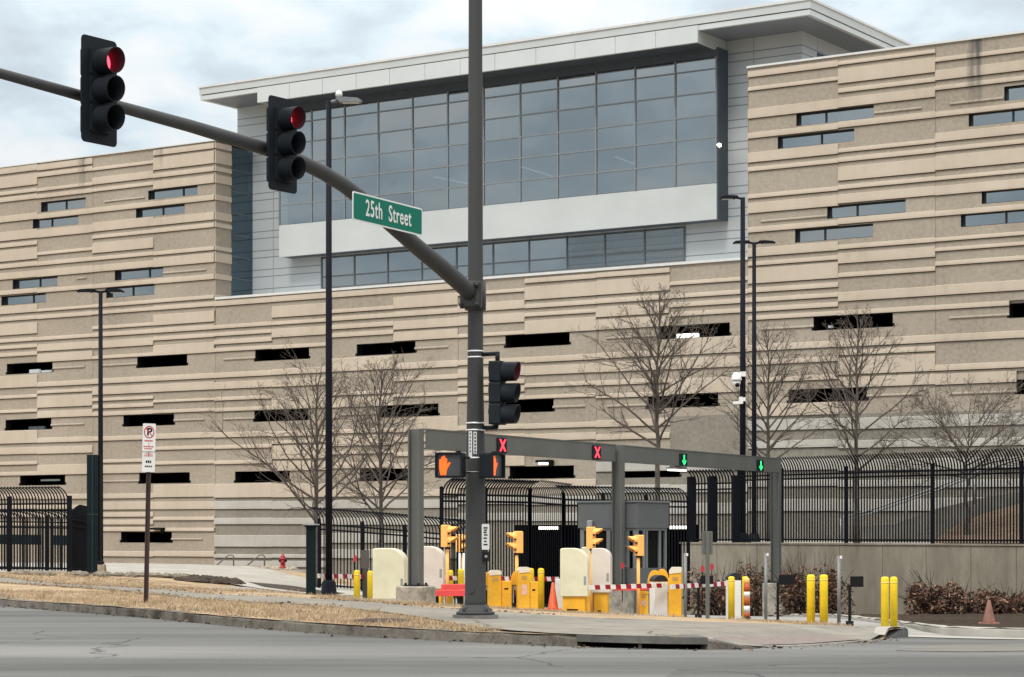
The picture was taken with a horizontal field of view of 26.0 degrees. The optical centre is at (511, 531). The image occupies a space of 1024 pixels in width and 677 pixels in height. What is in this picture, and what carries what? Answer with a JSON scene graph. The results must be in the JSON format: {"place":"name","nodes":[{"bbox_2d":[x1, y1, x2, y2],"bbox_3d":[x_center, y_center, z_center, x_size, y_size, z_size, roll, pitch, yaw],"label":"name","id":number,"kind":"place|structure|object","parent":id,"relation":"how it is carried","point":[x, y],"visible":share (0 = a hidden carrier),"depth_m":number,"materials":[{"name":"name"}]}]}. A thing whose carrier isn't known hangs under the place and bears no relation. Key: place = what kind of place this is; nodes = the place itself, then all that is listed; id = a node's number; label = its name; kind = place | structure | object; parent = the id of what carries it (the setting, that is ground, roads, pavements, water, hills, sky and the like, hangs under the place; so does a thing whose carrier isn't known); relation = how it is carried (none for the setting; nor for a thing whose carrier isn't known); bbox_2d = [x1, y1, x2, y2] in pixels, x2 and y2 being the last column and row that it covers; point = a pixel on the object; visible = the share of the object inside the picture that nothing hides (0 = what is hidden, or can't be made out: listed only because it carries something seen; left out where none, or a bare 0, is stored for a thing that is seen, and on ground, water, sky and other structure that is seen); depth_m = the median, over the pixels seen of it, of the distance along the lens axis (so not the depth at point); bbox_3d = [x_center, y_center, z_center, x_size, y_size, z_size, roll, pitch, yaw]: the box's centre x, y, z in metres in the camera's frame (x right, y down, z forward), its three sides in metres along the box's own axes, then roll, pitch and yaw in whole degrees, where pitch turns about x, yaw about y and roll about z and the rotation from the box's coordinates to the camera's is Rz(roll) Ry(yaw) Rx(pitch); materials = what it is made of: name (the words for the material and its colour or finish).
{"place":"outdoors","nodes":[
{"label":"outdoors","id":0,"kind":"place"},
{"bbox_2d":[0,563,361,595],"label":"loop road","id":1,"kind":"structure","parent":0,"point":[247,575],"depth_m":94.09,"materials":[{"name":"concrete"}]},
{"bbox_2d":[92,569,547,607],"bbox_3d":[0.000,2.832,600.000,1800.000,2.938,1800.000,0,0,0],"label":"ground","id":2,"kind":"structure","parent":0,"point":[163,580],"depth_m":71.52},
{"bbox_2d":[0,509,66,570],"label":"steel fence","id":3,"kind":"object","parent":2,"relation":"on","point":[37,539],"visible":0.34,"depth_m":90.13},
{"bbox_2d":[0,486,71,571],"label":"steel fence","id":4,"kind":"object","parent":2,"relation":"on","point":[9,511],"visible":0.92,"depth_m":73.83,"materials":[{"name":"metal"}]},
{"bbox_2d":[72,505,86,571],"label":"steel fence","id":5,"kind":"object","parent":2,"relation":"on","point":[79,537],"visible":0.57,"depth_m":75.66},
{"bbox_2d":[87,455,101,573],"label":"gate pier","id":6,"kind":"structure","parent":2,"relation":"on","point":[94,509],"depth_m":73.81,"materials":[{"name":"green metal"}]},
{"bbox_2d":[77,288,123,570],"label":"street lamp","id":7,"kind":"object","parent":2,"relation":"on","point":[100,381],"visible":0.58,"depth_m":79.94,"materials":[{"name":"metal"}]},
{"bbox_2d":[173,573,245,585],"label":"soil bed","id":8,"kind":"object","parent":2,"relation":"on","point":[211,579],"visible":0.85,"depth_m":72.17,"materials":[{"name":"soil"}]},
{"bbox_2d":[197,333,413,586],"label":"bare tree","id":9,"kind":"object","parent":2,"relation":"on","point":[316,501],"visible":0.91,"depth_m":83.86,"materials":[{"name":"brown plant"}]},
{"bbox_2d":[396,586,435,602],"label":"plinth","id":10,"kind":"structure","parent":2,"relation":"on","point":[412,593],"depth_m":53.70,"materials":[{"name":"concrete"}]},
{"bbox_2d":[0,0,1023,605],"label":"government building","id":11,"kind":"structure","parent":2,"relation":"on","point":[860,164],"depth_m":107.33,"materials":[{"name":"concrete"}]},
{"bbox_2d":[1,293,45,305],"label":"window","id":12,"kind":"structure","parent":11,"relation":"in","point":[40,297],"depth_m":125.06,"materials":[{"name":"grey glass"}]},
{"bbox_2d":[13,276,56,288],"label":"window","id":13,"kind":"structure","parent":11,"relation":"in","point":[42,281],"depth_m":124.54,"materials":[{"name":"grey glass"}]},
{"bbox_2d":[33,215,78,228],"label":"window","id":14,"kind":"structure","parent":11,"relation":"in","point":[67,220],"depth_m":123.70,"materials":[{"name":"grey glass"}]},
{"bbox_2d":[41,197,85,211],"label":"window","id":15,"kind":"structure","parent":11,"relation":"in","point":[74,203],"depth_m":123.33,"materials":[{"name":"grey glass"}]},
{"bbox_2d":[106,284,155,297],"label":"window","id":16,"kind":"structure","parent":11,"relation":"in","point":[149,289],"depth_m":120.42,"materials":[{"name":"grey glass"}]},
{"bbox_2d":[115,267,162,280],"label":"window","id":17,"kind":"structure","parent":11,"relation":"in","point":[156,271],"depth_m":120.21,"materials":[{"name":"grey glass"}]},
{"bbox_2d":[136,204,184,217],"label":"window","id":18,"kind":"structure","parent":11,"relation":"in","point":[180,208],"depth_m":119.39,"materials":[{"name":"grey glass"}]},
{"bbox_2d":[148,185,196,199],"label":"window","id":19,"kind":"structure","parent":11,"relation":"in","point":[187,190],"depth_m":118.90,"materials":[{"name":"grey glass"}]},
{"bbox_2d":[778,129,853,148],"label":"window","id":20,"kind":"structure","parent":11,"relation":"in","point":[846,135],"depth_m":98.12,"materials":[{"name":"grey glass"}]},
{"bbox_2d":[795,223,872,242],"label":"window","id":21,"kind":"structure","parent":11,"relation":"in","point":[861,230],"depth_m":97.66,"materials":[{"name":"grey glass"}]},
{"bbox_2d":[796,105,873,125],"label":"window","id":22,"kind":"structure","parent":11,"relation":"in","point":[862,112],"depth_m":97.64,"materials":[{"name":"grey glass"}]},
{"bbox_2d":[827,199,905,218],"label":"window","id":23,"kind":"structure","parent":11,"relation":"in","point":[893,206],"depth_m":96.78,"materials":[{"name":"grey glass"}]},
{"bbox_2d":[961,210,1023,226],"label":"window","id":24,"kind":"structure","parent":11,"relation":"in","point":[1014,216],"depth_m":93.64,"materials":[{"name":"grey glass"}]},
{"bbox_2d":[969,108,1023,126],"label":"window","id":25,"kind":"structure","parent":11,"relation":"in","point":[1013,115],"depth_m":93.55,"materials":[{"name":"grey glass"}]},
{"bbox_2d":[982,188,1023,203],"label":"window","id":26,"kind":"structure","parent":11,"relation":"in","point":[1009,195],"depth_m":93.39,"materials":[{"name":"grey glass"}]},
{"bbox_2d":[1004,84,1023,100],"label":"window","id":27,"kind":"structure","parent":11,"relation":"in","point":[1016,92],"depth_m":93.12,"materials":[{"name":"clear glass"}]},
{"bbox_2d":[577,634,707,648],"bbox_3d":[1.784,1.603,29.419,1.757,0.479,0.872,0,0,17],"label":"storm drain","id":28,"kind":"object","parent":2,"relation":"on","point":[679,641],"visible":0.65,"depth_m":29.14,"materials":[{"name":"concrete"}]},
{"bbox_2d":[728,576,734,618],"bbox_3d":[5.502,1.775,55.600,0.168,1.313,0.168,0,0,0],"label":"bollard","id":29,"kind":"object","parent":2,"relation":"on","point":[731,596],"visible":0.93,"depth_m":55.53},
{"bbox_2d":[682,542,1023,615],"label":"retaining wall","id":30,"kind":"structure","parent":2,"relation":"on","point":[983,565],"depth_m":75.60,"materials":[{"name":"concrete"}]},
{"bbox_2d":[687,469,736,541],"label":"steel gate","id":31,"kind":"structure","parent":30,"relation":"on","point":[712,483],"depth_m":82.55,"materials":[{"name":"metal"}]},
{"bbox_2d":[737,448,1023,543],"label":"steel fence","id":32,"kind":"object","parent":30,"relation":"on","point":[932,475],"visible":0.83,"depth_m":75.17,"materials":[{"name":"metal"}]},
{"bbox_2d":[0,577,892,646],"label":"sidewalk","id":33,"kind":"structure","parent":0,"point":[546,623],"depth_m":34.16,"materials":[{"name":"concrete"}]},
{"bbox_2d":[713,633,858,645],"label":"tactile paving","id":34,"kind":"structure","parent":33,"relation":"on","point":[789,639],"depth_m":31.18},
{"bbox_2d":[0,569,904,646],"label":"verge","id":35,"kind":"structure","parent":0,"point":[24,587],"depth_m":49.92,"materials":[{"name":"plant"}]},
{"bbox_2d":[9,569,188,577],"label":"rubble","id":36,"kind":"object","parent":35,"relation":"on","point":[99,573],"visible":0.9,"depth_m":69.36,"materials":[{"name":"stone"}]},
{"bbox_2d":[142,423,155,601],"bbox_3d":[-6.905,-0.295,42.223,0.265,3.532,0.162,0,0,0],"label":"no parking sign","id":37,"kind":"object","parent":35,"relation":"on","point":[148,446],"visible":0.98,"depth_m":42.20,"materials":[{"name":"white metal"}]},
{"bbox_2d":[0,0,497,618],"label":"signal pole","id":38,"kind":"object","parent":35,"relation":"on","point":[470,288],"visible":0.88,"depth_m":34.46,"materials":[{"name":"metal"}]},
{"bbox_2d":[80,34,124,146],"bbox_3d":[-4.750,-5.120,25.734,0.508,1.237,0.519,0,0,-13],"label":"traffic signal","id":39,"kind":"object","parent":38,"relation":"attached to","point":[102,92],"visible":1,"depth_m":25.64,"materials":[{"name":"black paint"}]},
{"bbox_2d":[266,95,305,193],"bbox_3d":[-2.976,-5.104,29.219,0.508,1.237,0.519,0,0,-13],"label":"traffic signal","id":40,"kind":"object","parent":38,"relation":"attached to","point":[286,145],"visible":1,"depth_m":29.12,"materials":[{"name":"black paint"}]},
{"bbox_2d":[352,191,421,235],"bbox_3d":[-1.818,-4.497,31.435,0.171,0.400,1.919,0,0,28],"label":"street name sign","id":41,"kind":"object","parent":38,"relation":"attached to","point":[378,211],"visible":1,"depth_m":31.34,"materials":[{"name":"green metal"}]},
{"bbox_2d":[435,451,469,477],"bbox_3d":[-0.909,-1.041,34.180,0.515,0.420,0.240,0,0,14],"label":"pedestrian signal","id":42,"kind":"object","parent":38,"relation":"attached to","point":[450,464],"visible":1,"depth_m":34.12,"materials":[{"name":"black paint"}]},
{"bbox_2d":[479,451,504,477],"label":"pedestrian signal","id":43,"kind":"object","parent":38,"relation":"attached to","point":[492,464],"visible":1,"depth_m":34.19,"materials":[{"name":"black paint"}]},
{"bbox_2d":[482,351,520,429],"bbox_3d":[-0.199,-2.194,34.392,0.653,1.206,0.316,0,0,18],"label":"traffic signal","id":44,"kind":"object","parent":38,"relation":"attached to","point":[501,392],"visible":1,"depth_m":34.25,"materials":[{"name":"black paint"}]},
{"bbox_2d":[302,524,318,594],"bbox_3d":[-5.079,0.839,56.000,0.400,2.075,0.400,0,0,-10],"label":"gate post","id":45,"kind":"object","parent":35,"relation":"on","point":[310,558],"visible":0.87,"depth_m":55.89,"materials":[{"name":"black metal"}]},
{"bbox_2d":[702,531,712,618],"bbox_3d":[4.804,1.123,54.501,0.280,2.276,0.062,0,0,-12],"label":"traffic sign","id":46,"kind":"object","parent":35,"relation":"on","point":[707,543],"visible":0.93,"depth_m":54.48,"materials":[{"name":"metal"}]},
{"bbox_2d":[807,574,814,622],"bbox_3d":[6.685,1.639,49.600,0.188,1.368,0.188,0,0,0],"label":"bollard","id":47,"kind":"object","parent":35,"relation":"on","point":[810,597],"visible":0.88,"depth_m":49.52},
{"bbox_2d":[820,574,827,622],"bbox_3d":[6.946,1.640,49.400,0.188,1.378,0.188,0,0,0],"label":"bollard","id":48,"kind":"object","parent":35,"relation":"on","point":[823,597],"visible":0.88,"depth_m":49.32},
{"bbox_2d":[0,605,1023,676],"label":"road","id":49,"kind":"structure","parent":0,"point":[41,643],"depth_m":27.62,"materials":[{"name":"asphalt"}]},
{"bbox_2d":[0,597,582,646],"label":"kerb","id":50,"kind":"structure","parent":49,"relation":"on","point":[547,639],"depth_m":32.55,"materials":[{"name":"concrete"}]},
{"bbox_2d":[1,575,898,650],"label":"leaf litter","id":51,"kind":"object","parent":49,"relation":"on","point":[263,628],"visible":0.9,"depth_m":40.63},
{"bbox_2d":[700,639,760,649],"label":"kerb","id":52,"kind":"structure","parent":49,"relation":"on","point":[712,644],"depth_m":29.02,"materials":[{"name":"concrete"}]},
{"bbox_2d":[666,655,1023,676],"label":"road patch","id":53,"kind":"object","parent":49,"relation":"on","point":[967,666],"visible":1,"depth_m":24.55,"materials":[{"name":"asphalt"}]},
{"bbox_2d":[885,627,907,638],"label":"kerb","id":54,"kind":"structure","parent":49,"relation":"on","point":[899,632],"depth_m":36.35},
{"bbox_2d":[881,577,888,626],"bbox_3d":[7.434,1.553,44.200,0.164,1.316,0.164,0,0,0],"label":"bollard","id":55,"kind":"object","parent":54,"relation":"on","point":[885,601],"visible":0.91,"depth_m":44.13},
{"bbox_2d":[890,577,897,626],"bbox_3d":[7.678,1.565,44.600,0.154,1.326,0.154,0,0,0],"label":"bollard","id":56,"kind":"object","parent":54,"relation":"on","point":[893,601],"visible":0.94,"depth_m":44.54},
{"bbox_2d":[770,613,1023,637],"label":"kerb","id":57,"kind":"structure","parent":49,"relation":"on","point":[976,631],"depth_m":48.64,"materials":[{"name":"concrete"}]},
{"bbox_2d":[897,643,1023,651],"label":"road patch","id":58,"kind":"object","parent":49,"relation":"on","point":[989,647],"visible":1,"depth_m":29.98,"materials":[{"name":"asphalt"}]},
{"bbox_2d":[0,0,1023,166],"label":"sky","id":59,"kind":"structure","parent":0,"point":[171,48],"materials":[{"name":"white"}]},
{"bbox_2d":[201,587,1023,639],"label":"driveway","id":60,"kind":"structure","parent":0,"point":[874,624],"depth_m":56.82,"materials":[{"name":"concrete"}]},
{"bbox_2d":[319,90,361,595],"bbox_3d":[-4.402,-4.856,57.000,1.107,12.980,0.494,0,0,0],"label":"street lamp","id":61,"kind":"object","parent":60,"relation":"on","point":[328,586],"visible":0.93,"depth_m":56.93,"materials":[{"name":"metal"}]},
{"bbox_2d":[361,550,368,598],"bbox_3d":[-3.975,1.217,60.000,0.230,1.445,0.060,0,0,-8],"label":"traffic sign","id":62,"kind":"object","parent":60,"relation":"on","point":[364,560],"visible":0.92,"depth_m":59.98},
{"bbox_2d":[296,349,455,547],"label":"bare tree","id":63,"kind":"object","parent":60,"relation":"on","point":[382,489],"visible":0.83,"depth_m":85.92,"materials":[{"name":"brown plant"}]},
{"bbox_2d":[310,507,464,598],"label":"steel fence","id":64,"kind":"object","parent":60,"relation":"on","point":[362,527],"visible":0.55,"depth_m":79.59,"materials":[{"name":"metal"}]},
{"bbox_2d":[373,548,407,598],"bbox_3d":[-3.061,1.055,55.997,0.804,1.282,0.906,0,0,4],"label":"barrier housing","id":65,"kind":"object","parent":60,"relation":"on","point":[390,570],"visible":0.79,"depth_m":55.56,"materials":[{"name":"metal"}]},
{"bbox_2d":[424,546,445,603],"bbox_3d":[-2.121,1.239,58.497,0.715,1.714,0.906,0,0,4],"label":"barrier housing","id":66,"kind":"object","parent":60,"relation":"on","point":[434,566],"visible":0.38,"depth_m":58.05,"materials":[{"name":"beige metal"}]},
{"bbox_2d":[441,525,457,603],"bbox_3d":[-1.597,0.942,57.475,0.439,2.244,0.280,0,0,25],"label":"gate signal","id":67,"kind":"object","parent":60,"relation":"on","point":[447,538],"visible":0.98,"depth_m":57.43,"materials":[{"name":"yellow plastic"}]},
{"bbox_2d":[436,584,464,604],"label":"crash beam","id":68,"kind":"structure","parent":60,"relation":"on","point":[458,590],"depth_m":56.96,"materials":[{"name":"red metal"}]},
{"bbox_2d":[439,478,538,603],"bbox_3d":[-0.614,0.566,62.024,0.294,4.108,4.150,0,0,39],"label":"steel fence","id":69,"kind":"object","parent":60,"relation":"on","point":[442,494],"visible":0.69,"depth_m":62.22,"materials":[{"name":"metal"}]},
{"bbox_2d":[487,570,511,607],"bbox_3d":[-0.326,1.577,57.419,0.617,1.163,0.390,0,0,-6],"label":"ticket machine","id":70,"kind":"object","parent":60,"relation":"on","point":[499,592],"visible":0.89,"depth_m":57.24,"materials":[{"name":"orange paint"}]},
{"bbox_2d":[506,531,522,594],"bbox_3d":[0.044,1.075,57.575,0.439,2.182,0.280,0,0,-25],"label":"gate signal","id":71,"kind":"object","parent":60,"relation":"on","point":[516,545],"visible":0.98,"depth_m":57.51,"materials":[{"name":"yellow plastic"}]},
{"bbox_2d":[516,567,537,609],"bbox_3d":[0.394,1.559,57.016,0.539,1.302,0.390,0,0,-6],"label":"ticket machine","id":72,"kind":"object","parent":60,"relation":"on","point":[527,593],"visible":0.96,"depth_m":56.84,"materials":[{"name":"orange paint"}]},
{"bbox_2d":[529,480,571,607],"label":"steel fence","id":73,"kind":"object","parent":60,"relation":"on","point":[542,503],"visible":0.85,"depth_m":66.07,"materials":[{"name":"metal"}]},
{"bbox_2d":[560,548,589,612],"bbox_3d":[1.639,1.343,57.497,0.711,1.835,0.906,0,0,6],"label":"barrier housing","id":74,"kind":"object","parent":60,"relation":"on","point":[574,576],"visible":0.97,"depth_m":57.07,"materials":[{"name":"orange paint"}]},
{"bbox_2d":[586,527,602,612],"bbox_3d":[2.236,1.081,59.475,0.439,2.433,0.280,0,0,25],"label":"gate signal","id":75,"kind":"object","parent":60,"relation":"on","point":[592,540],"visible":0.92,"depth_m":59.44,"materials":[{"name":"yellow plastic"}]},
{"bbox_2d":[592,548,611,613],"bbox_3d":[2.394,1.392,58.997,0.495,1.911,0.906,0,0,6],"label":"barrier housing","id":76,"kind":"object","parent":60,"relation":"on","point":[601,566],"visible":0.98,"depth_m":58.57,"materials":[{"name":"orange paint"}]},
{"bbox_2d":[588,583,666,589],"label":"boom gate","id":77,"kind":"structure","parent":76,"relation":"attached to","point":[627,586],"depth_m":57.15,"materials":[{"name":"metal"}]},
{"bbox_2d":[609,590,633,613],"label":"plinth","id":78,"kind":"structure","parent":60,"relation":"on","point":[617,604],"depth_m":63.65,"materials":[{"name":"concrete"}]},
{"bbox_2d":[556,485,689,610],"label":"steel fence","id":79,"kind":"object","parent":60,"relation":"on","point":[687,501],"visible":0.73,"depth_m":72.55,"materials":[{"name":"metal"}]},
{"bbox_2d":[576,500,670,613],"bbox_3d":[3.261,0.732,65.301,2.080,3.275,2.080,0,0,33],"label":"guard booth","id":80,"kind":"object","parent":60,"relation":"on","point":[649,520],"visible":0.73,"depth_m":64.67,"materials":[{"name":"grey paint"}]},
{"bbox_2d":[580,528,666,567],"bbox_3d":[3.296,0.475,65.335,1.920,1.168,1.805,0,0,33],"label":"window frame","id":81,"kind":"structure","parent":80,"relation":"in","point":[582,530],"depth_m":64.58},
{"bbox_2d":[585,531,662,567],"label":"window","id":82,"kind":"structure","parent":80,"relation":"in","point":[652,535],"depth_m":64.87,"materials":[{"name":"black glass"}]},
{"bbox_2d":[627,535,643,613],"bbox_3d":[3.296,1.191,59.475,0.439,2.213,0.280,0,0,-25],"label":"gate signal","id":83,"kind":"object","parent":60,"relation":"on","point":[637,548],"visible":0.96,"depth_m":59.47,"materials":[{"name":"yellow plastic"}]},
{"bbox_2d":[649,575,667,615],"bbox_3d":[3.848,1.759,58.198,0.402,1.250,0.303,0,0,-24],"label":"barrier cabinet","id":84,"kind":"object","parent":60,"relation":"on","point":[659,601],"visible":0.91,"depth_m":58.07,"materials":[{"name":"white paint"}]},
{"bbox_2d":[668,567,681,616],"bbox_3d":[4.239,1.648,57.595,0.349,1.461,0.370,0,0,8],"label":"ticket machine","id":85,"kind":"object","parent":60,"relation":"on","point":[675,596],"visible":0.9,"depth_m":57.43,"materials":[{"name":"orange paint"}]},
{"bbox_2d":[687,559,760,615],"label":"shrub","id":86,"kind":"object","parent":60,"relation":"on","point":[718,596],"visible":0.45,"depth_m":71.76,"materials":[{"name":"orange plant"}]},
{"bbox_2d":[726,573,740,618],"bbox_3d":[5.693,1.739,56.998,0.348,1.362,0.264,0,0,-10],"label":"barrier cabinet","id":87,"kind":"object","parent":60,"relation":"on","point":[736,576],"visible":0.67,"depth_m":56.89,"materials":[{"name":"white paint"}]},
{"bbox_2d":[774,575,793,620],"bbox_3d":[6.684,1.719,54.500,0.485,1.331,0.180,0,0,0],"label":"board","id":88,"kind":"object","parent":60,"relation":"on","point":[786,579],"visible":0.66,"depth_m":54.45,"materials":[{"name":"black metal"}]},
{"bbox_2d":[837,556,841,623],"bbox_3d":[7.537,1.405,50.992,0.118,1.708,0.079,0,0,22],"label":"marker post","id":89,"kind":"object","parent":60,"relation":"on","point":[839,558],"visible":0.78,"depth_m":50.96,"materials":[{"name":"white paint"}]},
{"bbox_2d":[846,576,862,625],"bbox_3d":[7.721,1.618,50.000,0.396,1.231,0.180,0,0,0],"label":"board","id":90,"kind":"object","parent":60,"relation":"on","point":[856,581],"visible":0.86,"depth_m":49.95,"materials":[{"name":"black metal"}]},
{"bbox_2d":[718,540,1018,543],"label":"terrace","id":91,"kind":"structure","parent":0,"point":[874,542],"depth_m":85.43,"materials":[{"name":"concrete"}]},
{"bbox_2d":[559,276,751,499],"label":"bare tree","id":92,"kind":"object","parent":91,"relation":"on","point":[654,381],"visible":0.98,"depth_m":89.94,"materials":[{"name":"brown plant"}]},
{"bbox_2d":[720,195,748,541],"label":"street lamp","id":93,"kind":"object","parent":91,"relation":"on","point":[742,338],"visible":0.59,"depth_m":82.91,"materials":[{"name":"metal"}]},
{"bbox_2d":[733,240,775,541],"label":"street lamp","id":94,"kind":"object","parent":91,"relation":"on","point":[754,439],"visible":0.66,"depth_m":88.93,"materials":[{"name":"metal"}]},
{"bbox_2d":[701,319,833,540],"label":"bare tree","id":95,"kind":"object","parent":91,"relation":"on","point":[767,426],"visible":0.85,"depth_m":91.93,"materials":[{"name":"brown plant"}]},
{"bbox_2d":[777,301,939,542],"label":"bare tree","id":96,"kind":"object","parent":91,"relation":"on","point":[855,422],"visible":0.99,"depth_m":80.92,"materials":[{"name":"brown plant"}]},
{"bbox_2d":[837,471,980,538],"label":"handrail","id":97,"kind":"object","parent":91,"relation":"on","point":[903,502],"visible":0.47,"depth_m":85.41,"materials":[{"name":"metal"}]},
{"bbox_2d":[843,492,1018,541],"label":"ramp wall","id":98,"kind":"structure","parent":91,"relation":"on","point":[929,520],"depth_m":87.18,"materials":[{"name":"grey concrete"}]},
{"bbox_2d":[859,364,1023,534],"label":"bare tree","id":99,"kind":"object","parent":91,"relation":"on","point":[950,433],"visible":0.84,"depth_m":79.89,"materials":[{"name":"brown plant"}]},
{"bbox_2d":[767,613,1023,627],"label":"planter bed","id":100,"kind":"object","parent":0,"point":[1015,620],"visible":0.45,"depth_m":56.77,"materials":[{"name":"soil"}]},
{"bbox_2d":[736,555,797,615],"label":"shrub","id":101,"kind":"object","parent":100,"relation":"on","point":[757,604],"visible":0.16,"depth_m":79.06,"materials":[{"name":"orange plant"}]},
{"bbox_2d":[762,583,788,615],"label":"plinth","id":102,"kind":"structure","parent":100,"relation":"on","point":[771,601],"depth_m":75.70,"materials":[{"name":"concrete"}]},
{"bbox_2d":[403,428,780,585],"bbox_3d":[3.443,-0.383,64.953,0.647,4.267,25.251,0,0,27],"label":"gantry","id":103,"kind":"object","parent":102,"relation":"on","point":[618,456],"visible":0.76,"depth_m":63.37,"materials":[{"name":"metal"}]},
{"bbox_2d":[767,552,855,616],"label":"shrub","id":104,"kind":"object","parent":100,"relation":"on","point":[796,596],"visible":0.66,"depth_m":72.35,"materials":[{"name":"orange plant"}]},
{"bbox_2d":[898,570,993,614],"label":"shrub","id":105,"kind":"object","parent":100,"relation":"on","point":[923,601],"visible":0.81,"depth_m":67.73,"materials":[{"name":"orange plant"}]},
{"bbox_2d":[972,582,1023,613],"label":"shrub","id":106,"kind":"object","parent":100,"relation":"on","point":[1012,604],"visible":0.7,"depth_m":66.15,"materials":[{"name":"orange plant"}]},
{"bbox_2d":[935,504,1018,542],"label":"bank","id":107,"kind":"structure","parent":0,"point":[990,527],"depth_m":80.94,"materials":[{"name":"soil"}]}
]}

